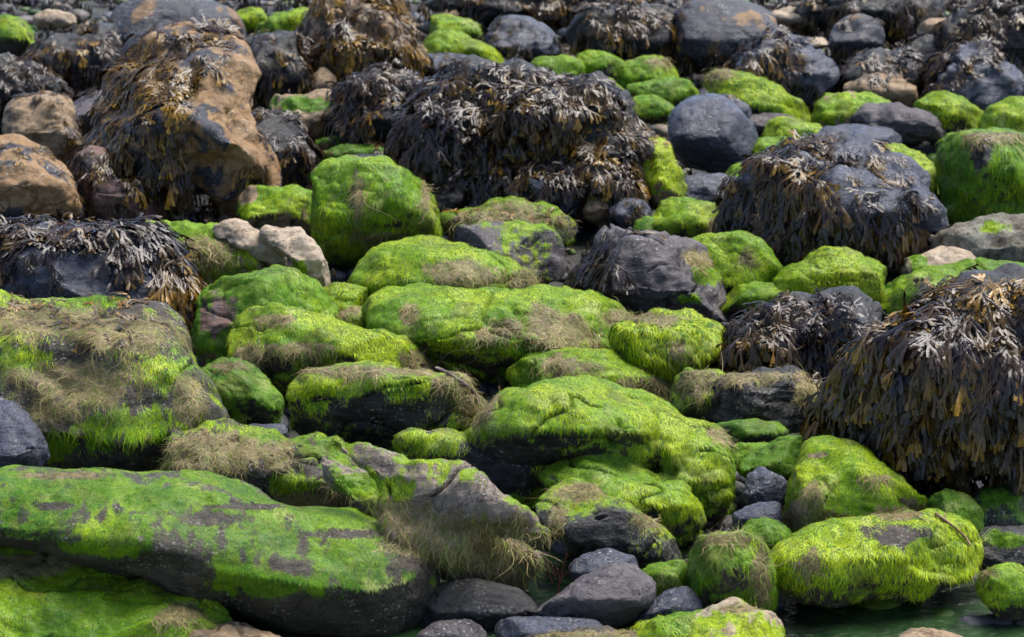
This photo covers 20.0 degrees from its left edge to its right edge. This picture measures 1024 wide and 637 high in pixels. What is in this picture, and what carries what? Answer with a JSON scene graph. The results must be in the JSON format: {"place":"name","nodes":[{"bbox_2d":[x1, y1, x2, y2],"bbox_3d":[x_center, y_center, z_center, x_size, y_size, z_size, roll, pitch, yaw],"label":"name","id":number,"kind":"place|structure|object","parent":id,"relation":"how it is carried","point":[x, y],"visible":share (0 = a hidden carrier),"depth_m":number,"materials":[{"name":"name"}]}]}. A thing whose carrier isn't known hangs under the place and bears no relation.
{"place":"outdoors","nodes":[
{"label":"outdoors","id":0,"kind":"place"},
{"bbox_2d":[0,0,986,539],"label":"ground","id":1,"kind":"structure","parent":0,"point":[588,232],"depth_m":17.15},
{"bbox_2d":[2,88,85,166],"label":"boulder","id":2,"kind":"object","parent":1,"relation":"on","point":[47,118],"visible":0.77,"depth_m":17.48,"materials":[{"name":"beige stone"}]},
{"bbox_2d":[0,134,88,222],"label":"boulder","id":3,"kind":"object","parent":1,"relation":"on","point":[36,179],"visible":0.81,"depth_m":16.07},
{"bbox_2d":[33,9,75,37],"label":"stone","id":4,"kind":"object","parent":1,"relation":"on","point":[50,20],"visible":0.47,"depth_m":20.94,"materials":[{"name":"stone"}]},
{"bbox_2d":[21,17,126,101],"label":"boulder","id":5,"kind":"object","parent":1,"relation":"on","point":[78,57],"visible":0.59,"depth_m":18.97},
{"bbox_2d":[0,209,206,347],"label":"boulder","id":6,"kind":"object","parent":1,"relation":"on","point":[68,258],"visible":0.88,"depth_m":14.38,"materials":[{"name":"plant"}]},
{"bbox_2d":[64,145,158,223],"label":"boulder","id":7,"kind":"object","parent":1,"relation":"on","point":[105,191],"visible":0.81,"depth_m":16.33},
{"bbox_2d":[0,546,232,636],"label":"boulder","id":8,"kind":"object","parent":1,"relation":"on","point":[45,595],"visible":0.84,"depth_m":11.00,"materials":[{"name":"plant"}]},
{"bbox_2d":[106,0,245,47],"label":"boulder","id":9,"kind":"object","parent":1,"relation":"on","point":[128,16],"visible":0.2,"depth_m":19.75,"materials":[{"name":"stone"}]},
{"bbox_2d":[152,418,356,507],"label":"boulder","id":10,"kind":"object","parent":1,"relation":"on","point":[275,464],"visible":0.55,"depth_m":12.36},
{"bbox_2d":[247,29,315,111],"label":"boulder","id":11,"kind":"object","parent":1,"relation":"on","point":[284,58],"visible":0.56,"depth_m":18.96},
{"bbox_2d":[251,107,324,189],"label":"boulder","id":12,"kind":"object","parent":1,"relation":"on","point":[287,133],"visible":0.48,"depth_m":17.10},
{"bbox_2d":[268,88,334,149],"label":"boulder","id":13,"kind":"object","parent":1,"relation":"on","point":[312,105],"visible":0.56,"depth_m":17.98,"materials":[{"name":"plant"}]},
{"bbox_2d":[224,302,443,399],"bbox_3d":[-0.805,0.212,14.021,1.183,0.575,0.639,0,14,0],"label":"boulder","id":14,"kind":"object","parent":1,"relation":"on","point":[280,345],"visible":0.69,"depth_m":13.84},
{"bbox_2d":[323,282,369,312],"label":"stone","id":15,"kind":"object","parent":1,"relation":"on","point":[345,295],"visible":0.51,"depth_m":14.66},
{"bbox_2d":[294,0,434,89],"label":"boulder","id":16,"kind":"object","parent":1,"relation":"on","point":[352,36],"visible":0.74,"depth_m":19.14,"materials":[{"name":"plant"}]},
{"bbox_2d":[317,51,421,149],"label":"boulder","id":17,"kind":"object","parent":1,"relation":"on","point":[364,106],"visible":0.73,"depth_m":17.73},
{"bbox_2d":[309,154,444,267],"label":"boulder","id":18,"kind":"object","parent":1,"relation":"on","point":[360,207],"visible":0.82,"depth_m":15.78,"materials":[{"name":"plant"}]},
{"bbox_2d":[347,235,544,294],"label":"boulder","id":19,"kind":"object","parent":1,"relation":"on","point":[434,260],"visible":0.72,"depth_m":14.78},
{"bbox_2d":[420,578,537,629],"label":"rock","id":20,"kind":"object","parent":1,"relation":"on","point":[486,604],"visible":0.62,"depth_m":11.34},
{"bbox_2d":[451,220,565,283],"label":"rock","id":21,"kind":"object","parent":1,"relation":"on","point":[540,244],"visible":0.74,"depth_m":15.43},
{"bbox_2d":[0,0,1023,625],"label":"pebbles","id":22,"kind":"object","parent":1,"relation":"on","point":[660,130],"visible":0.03,"depth_m":16.47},
{"bbox_2d":[0,13,34,56],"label":"stone","id":23,"kind":"object","parent":22,"relation":"on","point":[16,36],"visible":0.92,"depth_m":20.25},
{"bbox_2d":[0,397,49,466],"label":"stone","id":24,"kind":"object","parent":22,"relation":"on","point":[23,442],"visible":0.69,"depth_m":12.16,"materials":[{"name":"stone"}]},
{"bbox_2d":[0,52,74,125],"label":"boulder","id":25,"kind":"object","parent":22,"relation":"on","point":[17,76],"visible":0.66,"depth_m":18.60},
{"bbox_2d":[73,87,102,136],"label":"rock","id":26,"kind":"object","parent":22,"relation":"on","point":[82,105],"visible":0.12,"depth_m":18.18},
{"bbox_2d":[79,13,281,220],"bbox_3d":[-1.938,-1.150,16.947,1.219,1.122,1.438,0,14,0],"label":"boulder","id":27,"kind":"object","parent":22,"relation":"on","point":[176,123],"visible":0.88,"depth_m":16.57,"materials":[{"name":"stone"}]},
{"bbox_2d":[145,220,286,289],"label":"boulder","id":28,"kind":"object","parent":22,"relation":"on","point":[222,258],"visible":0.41,"depth_m":14.98,"materials":[{"name":"plant"}]},
{"bbox_2d":[212,218,286,266],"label":"stone","id":29,"kind":"object","parent":28,"relation":"on","point":[240,234],"visible":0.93,"depth_m":14.97,"materials":[{"name":"stone"}]},
{"bbox_2d":[189,621,280,636],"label":"stone","id":30,"kind":"object","parent":22,"relation":"on","point":[234,629],"visible":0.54,"depth_m":10.98,"materials":[{"name":"beige stone"}]},
{"bbox_2d":[202,354,284,424],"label":"stone","id":31,"kind":"object","parent":22,"relation":"on","point":[248,392],"visible":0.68,"depth_m":13.31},
{"bbox_2d":[190,264,340,365],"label":"boulder","id":32,"kind":"object","parent":22,"relation":"on","point":[223,302],"visible":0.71,"depth_m":14.30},
{"bbox_2d":[236,184,312,235],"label":"stone","id":33,"kind":"object","parent":22,"relation":"on","point":[278,206],"visible":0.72,"depth_m":16.23,"materials":[{"name":"green stone"}]},
{"bbox_2d":[254,7,308,35],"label":"stone","id":34,"kind":"object","parent":22,"relation":"on","point":[289,20],"visible":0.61,"depth_m":20.66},
{"bbox_2d":[259,225,330,286],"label":"stone","id":35,"kind":"object","parent":22,"relation":"on","point":[299,248],"visible":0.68,"depth_m":14.86,"materials":[{"name":"stone"}]},
{"bbox_2d":[316,140,390,163],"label":"stone","id":36,"kind":"object","parent":22,"relation":"on","point":[340,150],"visible":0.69,"depth_m":17.57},
{"bbox_2d":[409,170,463,213],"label":"boulder","id":37,"kind":"object","parent":22,"relation":"on","point":[446,199],"visible":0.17,"depth_m":16.51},
{"bbox_2d":[428,13,482,40],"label":"boulder","id":38,"kind":"object","parent":22,"relation":"on","point":[470,27],"visible":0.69,"depth_m":20.45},
{"bbox_2d":[420,51,499,80],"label":"rock","id":39,"kind":"object","parent":22,"relation":"on","point":[441,59],"visible":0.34,"depth_m":19.53,"materials":[{"name":"stone"}]},
{"bbox_2d":[423,29,505,63],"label":"boulder","id":40,"kind":"object","parent":22,"relation":"on","point":[450,41],"visible":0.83,"depth_m":19.77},
{"bbox_2d":[361,282,635,385],"bbox_3d":[-0.015,0.130,14.331,1.474,0.577,0.893,0,14,0],"label":"boulder","id":41,"kind":"object","parent":22,"relation":"on","point":[487,334],"visible":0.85,"depth_m":14.12,"materials":[{"name":"plant"}]},
{"bbox_2d":[439,194,577,245],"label":"rock","id":42,"kind":"object","parent":22,"relation":"on","point":[556,218],"visible":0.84,"depth_m":16.16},
{"bbox_2d":[383,54,655,209],"bbox_3d":[0.055,-1.006,16.832,1.597,1.001,0.906,0,14,0],"label":"boulder","id":43,"kind":"object","parent":22,"relation":"on","point":[473,128],"visible":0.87,"depth_m":16.58,"materials":[{"name":"plant"}]},
{"bbox_2d":[531,54,586,76],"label":"stone","id":44,"kind":"object","parent":22,"relation":"on","point":[559,64],"visible":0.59,"depth_m":19.36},
{"bbox_2d":[503,141,656,228],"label":"boulder","id":45,"kind":"object","parent":22,"relation":"on","point":[563,184],"visible":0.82,"depth_m":16.47,"materials":[{"name":"plant"}]},
{"bbox_2d":[525,625,637,636],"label":"stone","id":46,"kind":"object","parent":22,"relation":"on","point":[599,631],"visible":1,"depth_m":11.01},
{"bbox_2d":[632,608,702,636],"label":"stone","id":47,"kind":"object","parent":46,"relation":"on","point":[677,624],"visible":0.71,"depth_m":10.98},
{"bbox_2d":[505,346,673,401],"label":"boulder","id":48,"kind":"object","parent":22,"relation":"on","point":[527,369],"visible":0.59,"depth_m":13.81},
{"bbox_2d":[607,307,724,382],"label":"boulder","id":49,"kind":"object","parent":48,"relation":"on","point":[668,344],"visible":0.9,"depth_m":13.88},
{"bbox_2d":[604,196,651,228],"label":"stone","id":50,"kind":"object","parent":22,"relation":"on","point":[624,213],"visible":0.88,"depth_m":16.33,"materials":[{"name":"stone"}]},
{"bbox_2d":[616,55,678,97],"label":"stone","id":51,"kind":"object","parent":22,"relation":"on","point":[642,68],"visible":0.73,"depth_m":19.17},
{"bbox_2d":[633,94,674,124],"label":"stone","id":52,"kind":"object","parent":22,"relation":"on","point":[652,109],"visible":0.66,"depth_m":18.46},
{"bbox_2d":[625,76,698,106],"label":"stone","id":53,"kind":"object","parent":22,"relation":"on","point":[675,92],"visible":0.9,"depth_m":18.96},
{"bbox_2d":[643,134,687,209],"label":"boulder","id":54,"kind":"object","parent":22,"relation":"on","point":[664,176],"visible":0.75,"depth_m":16.59,"materials":[{"name":"plant"}]},
{"bbox_2d":[652,196,718,237],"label":"boulder","id":55,"kind":"object","parent":22,"relation":"on","point":[686,216],"visible":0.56,"depth_m":15.97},
{"bbox_2d":[670,347,724,421],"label":"stone","id":56,"kind":"object","parent":22,"relation":"on","point":[690,393],"visible":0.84,"depth_m":13.43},
{"bbox_2d":[684,173,729,202],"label":"stone","id":57,"kind":"object","parent":22,"relation":"on","point":[704,187],"visible":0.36,"depth_m":16.63,"materials":[{"name":"stone"}]},
{"bbox_2d":[667,93,758,173],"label":"boulder","id":58,"kind":"object","parent":22,"relation":"on","point":[709,133],"visible":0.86,"depth_m":17.38,"materials":[{"name":"stone"}]},
{"bbox_2d":[692,230,782,292],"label":"boulder","id":59,"kind":"object","parent":22,"relation":"on","point":[739,257],"visible":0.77,"depth_m":15.14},
{"bbox_2d":[721,280,780,314],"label":"stone","id":60,"kind":"object","parent":22,"relation":"on","point":[738,296],"visible":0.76,"depth_m":14.91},
{"bbox_2d":[696,66,810,122],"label":"boulder","id":61,"kind":"object","parent":22,"relation":"on","point":[757,94],"visible":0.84,"depth_m":18.36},
{"bbox_2d":[717,418,789,446],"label":"rock","id":62,"kind":"object","parent":22,"relation":"on","point":[754,430],"visible":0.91,"depth_m":13.13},
{"bbox_2d":[732,501,781,529],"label":"stone","id":63,"kind":"object","parent":22,"relation":"on","point":[745,514],"visible":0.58,"depth_m":12.14,"materials":[{"name":"stone"}]},
{"bbox_2d":[706,361,822,435],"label":"rock","id":64,"kind":"object","parent":22,"relation":"on","point":[779,394],"visible":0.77,"depth_m":13.31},
{"bbox_2d":[742,466,787,508],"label":"stone","id":65,"kind":"object","parent":22,"relation":"on","point":[763,484],"visible":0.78,"depth_m":12.42,"materials":[{"name":"stone"}]},
{"bbox_2d":[741,517,792,549],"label":"stone","id":66,"kind":"object","parent":22,"relation":"on","point":[771,532],"visible":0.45,"depth_m":11.89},
{"bbox_2d":[737,435,802,480],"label":"boulder","id":67,"kind":"object","parent":22,"relation":"on","point":[778,455],"visible":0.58,"depth_m":12.65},
{"bbox_2d":[762,115,822,140],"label":"stone","id":68,"kind":"object","parent":22,"relation":"on","point":[778,126],"visible":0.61,"depth_m":17.85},
{"bbox_2d":[712,128,948,273],"bbox_3d":[1.733,-0.569,15.733,1.300,0.814,1.108,0,14,0],"label":"boulder","id":69,"kind":"object","parent":22,"relation":"on","point":[792,200],"visible":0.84,"depth_m":15.47,"materials":[{"name":"stone"}]},
{"bbox_2d":[773,246,887,302],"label":"boulder","id":70,"kind":"object","parent":22,"relation":"on","point":[825,266],"visible":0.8,"depth_m":14.87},
{"bbox_2d":[810,91,891,126],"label":"boulder","id":71,"kind":"object","parent":22,"relation":"on","point":[834,109],"visible":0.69,"depth_m":18.25,"materials":[{"name":"plant"}]},
{"bbox_2d":[817,124,901,146],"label":"rock","id":72,"kind":"object","parent":22,"relation":"on","point":[885,134],"visible":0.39,"depth_m":17.80,"materials":[{"name":"stone"}]},
{"bbox_2d":[841,69,918,107],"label":"stone","id":73,"kind":"object","parent":22,"relation":"on","point":[892,88],"visible":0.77,"depth_m":18.80,"materials":[{"name":"beige stone"}]},
{"bbox_2d":[833,46,927,97],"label":"boulder","id":74,"kind":"object","parent":22,"relation":"on","point":[906,63],"visible":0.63,"depth_m":18.99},
{"bbox_2d":[850,102,946,143],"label":"rock","id":75,"kind":"object","parent":22,"relation":"on","point":[911,125],"visible":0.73,"depth_m":18.04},
{"bbox_2d":[896,30,942,69],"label":"boulder","id":76,"kind":"object","parent":22,"relation":"on","point":[923,44],"visible":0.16,"depth_m":19.45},
{"bbox_2d":[900,246,976,275],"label":"stone","id":77,"kind":"object","parent":22,"relation":"on","point":[941,255],"visible":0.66,"depth_m":15.31,"materials":[{"name":"stone"}]},
{"bbox_2d":[880,257,1023,315],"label":"rock","id":78,"kind":"object","parent":22,"relation":"on","point":[896,288],"visible":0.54,"depth_m":14.86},
{"bbox_2d":[927,488,984,533],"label":"stone","id":79,"kind":"object","parent":22,"relation":"on","point":[965,506],"visible":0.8,"depth_m":12.15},
{"bbox_2d":[929,212,1023,262],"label":"boulder","id":80,"kind":"object","parent":22,"relation":"on","point":[998,236],"visible":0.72,"depth_m":15.44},
{"bbox_2d":[930,0,1023,74],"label":"boulder","id":81,"kind":"object","parent":22,"relation":"on","point":[1001,22],"visible":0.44,"depth_m":19.26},
{"bbox_2d":[970,561,1023,620],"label":"stone","id":82,"kind":"object","parent":22,"relation":"on","point":[999,589],"visible":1,"depth_m":11.35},
{"bbox_2d":[978,95,1023,132],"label":"boulder","id":83,"kind":"object","parent":22,"relation":"on","point":[1008,112],"visible":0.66,"depth_m":17.89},
{"bbox_2d":[477,13,562,62],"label":"boulder","id":84,"kind":"object","parent":1,"relation":"on","point":[528,39],"visible":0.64,"depth_m":20.01,"materials":[{"name":"stone"}]},
{"bbox_2d":[423,0,667,30],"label":"boulder","id":85,"kind":"object","parent":1,"relation":"on","point":[484,13],"visible":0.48,"depth_m":21.20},
{"bbox_2d":[532,562,655,627],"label":"boulder","id":86,"kind":"object","parent":1,"relation":"on","point":[617,595],"visible":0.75,"depth_m":11.24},
{"bbox_2d":[563,0,677,67],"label":"boulder","id":87,"kind":"object","parent":1,"relation":"on","point":[625,30],"visible":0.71,"depth_m":19.76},
{"bbox_2d":[561,223,736,324],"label":"boulder","id":88,"kind":"object","parent":1,"relation":"on","point":[638,272],"visible":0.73,"depth_m":14.81,"materials":[{"name":"stone"}]},
{"bbox_2d":[668,0,778,82],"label":"boulder","id":89,"kind":"object","parent":1,"relation":"on","point":[712,34],"visible":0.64,"depth_m":19.67,"materials":[{"name":"stone"}]},
{"bbox_2d":[687,596,784,636],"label":"stone","id":90,"kind":"object","parent":1,"relation":"on","point":[733,616],"visible":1,"depth_m":10.92,"materials":[{"name":"stone"}]},
{"bbox_2d":[685,523,794,612],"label":"boulder","id":91,"kind":"object","parent":1,"relation":"on","point":[724,565],"visible":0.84,"depth_m":11.31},
{"bbox_2d":[720,23,839,111],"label":"boulder","id":92,"kind":"object","parent":1,"relation":"on","point":[802,68],"visible":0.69,"depth_m":18.85,"materials":[{"name":"stone"}]},
{"bbox_2d":[711,285,881,382],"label":"boulder","id":93,"kind":"object","parent":1,"relation":"on","point":[808,332],"visible":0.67,"depth_m":13.77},
{"bbox_2d":[824,13,893,61],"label":"boulder","id":94,"kind":"object","parent":1,"relation":"on","point":[851,35],"visible":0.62,"depth_m":20.00,"materials":[{"name":"stone"}]},
{"bbox_2d":[788,0,944,45],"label":"boulder","id":95,"kind":"object","parent":1,"relation":"on","point":[902,19],"visible":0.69,"depth_m":20.89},
{"bbox_2d":[885,142,939,199],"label":"boulder","id":96,"kind":"object","parent":1,"relation":"on","point":[923,161],"visible":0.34,"depth_m":16.66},
{"bbox_2d":[914,90,983,132],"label":"stone","id":97,"kind":"object","parent":1,"relation":"on","point":[951,112],"visible":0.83,"depth_m":18.22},
{"bbox_2d":[917,34,1023,111],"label":"boulder","id":98,"kind":"object","parent":1,"relation":"on","point":[982,74],"visible":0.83,"depth_m":18.69,"materials":[{"name":"stone"}]},
{"bbox_2d":[931,122,1023,225],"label":"boulder","id":99,"kind":"object","parent":1,"relation":"on","point":[979,172],"visible":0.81,"depth_m":16.15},
{"bbox_2d":[970,483,1023,526],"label":"rock","id":100,"kind":"object","parent":1,"relation":"on","point":[1000,505],"visible":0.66,"depth_m":12.33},
{"bbox_2d":[231,533,1023,636],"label":"water","id":101,"kind":"structure","parent":0,"point":[804,620],"depth_m":11.48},
{"bbox_2d":[0,289,228,471],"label":"boulder","id":102,"kind":"object","parent":101,"relation":"on","point":[108,381],"visible":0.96,"depth_m":12.59,"materials":[{"name":"plant"}]},
{"bbox_2d":[0,464,439,636],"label":"boulder","id":103,"kind":"object","parent":101,"relation":"on","point":[240,548],"visible":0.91,"depth_m":11.12,"materials":[{"name":"plant"}]},
{"bbox_2d":[321,435,564,594],"bbox_3d":[-0.281,0.846,11.547,1.009,0.834,0.786,0,14,0],"label":"boulder","id":104,"kind":"object","parent":101,"relation":"on","point":[458,519],"visible":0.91,"depth_m":11.29,"materials":[{"name":"stone"}]},
{"bbox_2d":[416,619,486,636],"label":"stone","id":105,"kind":"object","parent":101,"relation":"on","point":[457,628],"visible":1,"depth_m":11.09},
{"bbox_2d":[0,0,975,578],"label":"seaweed bed","id":106,"kind":"object","parent":101,"relation":"on","point":[212,210],"visible":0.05,"depth_m":21.52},
{"bbox_2d":[575,49,623,80],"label":"stone","id":107,"kind":"object","parent":106,"relation":"on","point":[606,64],"visible":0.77,"depth_m":19.46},
{"bbox_2d":[285,359,737,542],"bbox_3d":[-0.008,0.556,12.724,2.040,0.787,1.375,0,14,0],"label":"boulder","id":108,"kind":"object","parent":101,"relation":"on","point":[670,466],"visible":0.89,"depth_m":12.45,"materials":[{"name":"plant"}]},
{"bbox_2d":[495,616,602,636],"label":"stone","id":109,"kind":"object","parent":101,"relation":"on","point":[516,626],"visible":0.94,"depth_m":11.09,"materials":[{"name":"stone"}]},
{"bbox_2d":[568,548,638,580],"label":"stone","id":110,"kind":"object","parent":101,"relation":"on","point":[587,563],"visible":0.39,"depth_m":11.59,"materials":[{"name":"stone"}]},
{"bbox_2d":[535,477,681,569],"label":"rock","id":111,"kind":"object","parent":101,"relation":"on","point":[585,516],"visible":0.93,"depth_m":11.80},
{"bbox_2d":[642,559,687,598],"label":"stone","id":112,"kind":"object","parent":101,"relation":"on","point":[667,575],"visible":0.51,"depth_m":11.48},
{"bbox_2d":[635,586,702,622],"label":"stone","id":113,"kind":"object","parent":101,"relation":"on","point":[676,599],"visible":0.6,"depth_m":11.28,"materials":[{"name":"stone"}]},
{"bbox_2d":[782,435,932,533],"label":"boulder","id":114,"kind":"object","parent":101,"relation":"on","point":[833,477],"visible":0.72,"depth_m":12.10,"materials":[{"name":"plant"}]},
{"bbox_2d":[771,506,984,607],"bbox_3d":[1.446,0.974,11.605,0.963,0.426,0.585,-4,15,-16],"label":"boulder","id":115,"kind":"object","parent":101,"relation":"on","point":[910,556],"visible":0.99,"depth_m":11.42,"materials":[{"name":"plant"}]},
{"bbox_2d":[800,263,1023,498],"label":"boulder","id":116,"kind":"object","parent":101,"relation":"on","point":[926,391],"visible":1,"depth_m":12.30,"materials":[{"name":"plant"}]},
{"bbox_2d":[978,525,1023,572],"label":"stone","id":117,"kind":"object","parent":101,"relation":"on","point":[1002,544],"visible":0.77,"depth_m":11.71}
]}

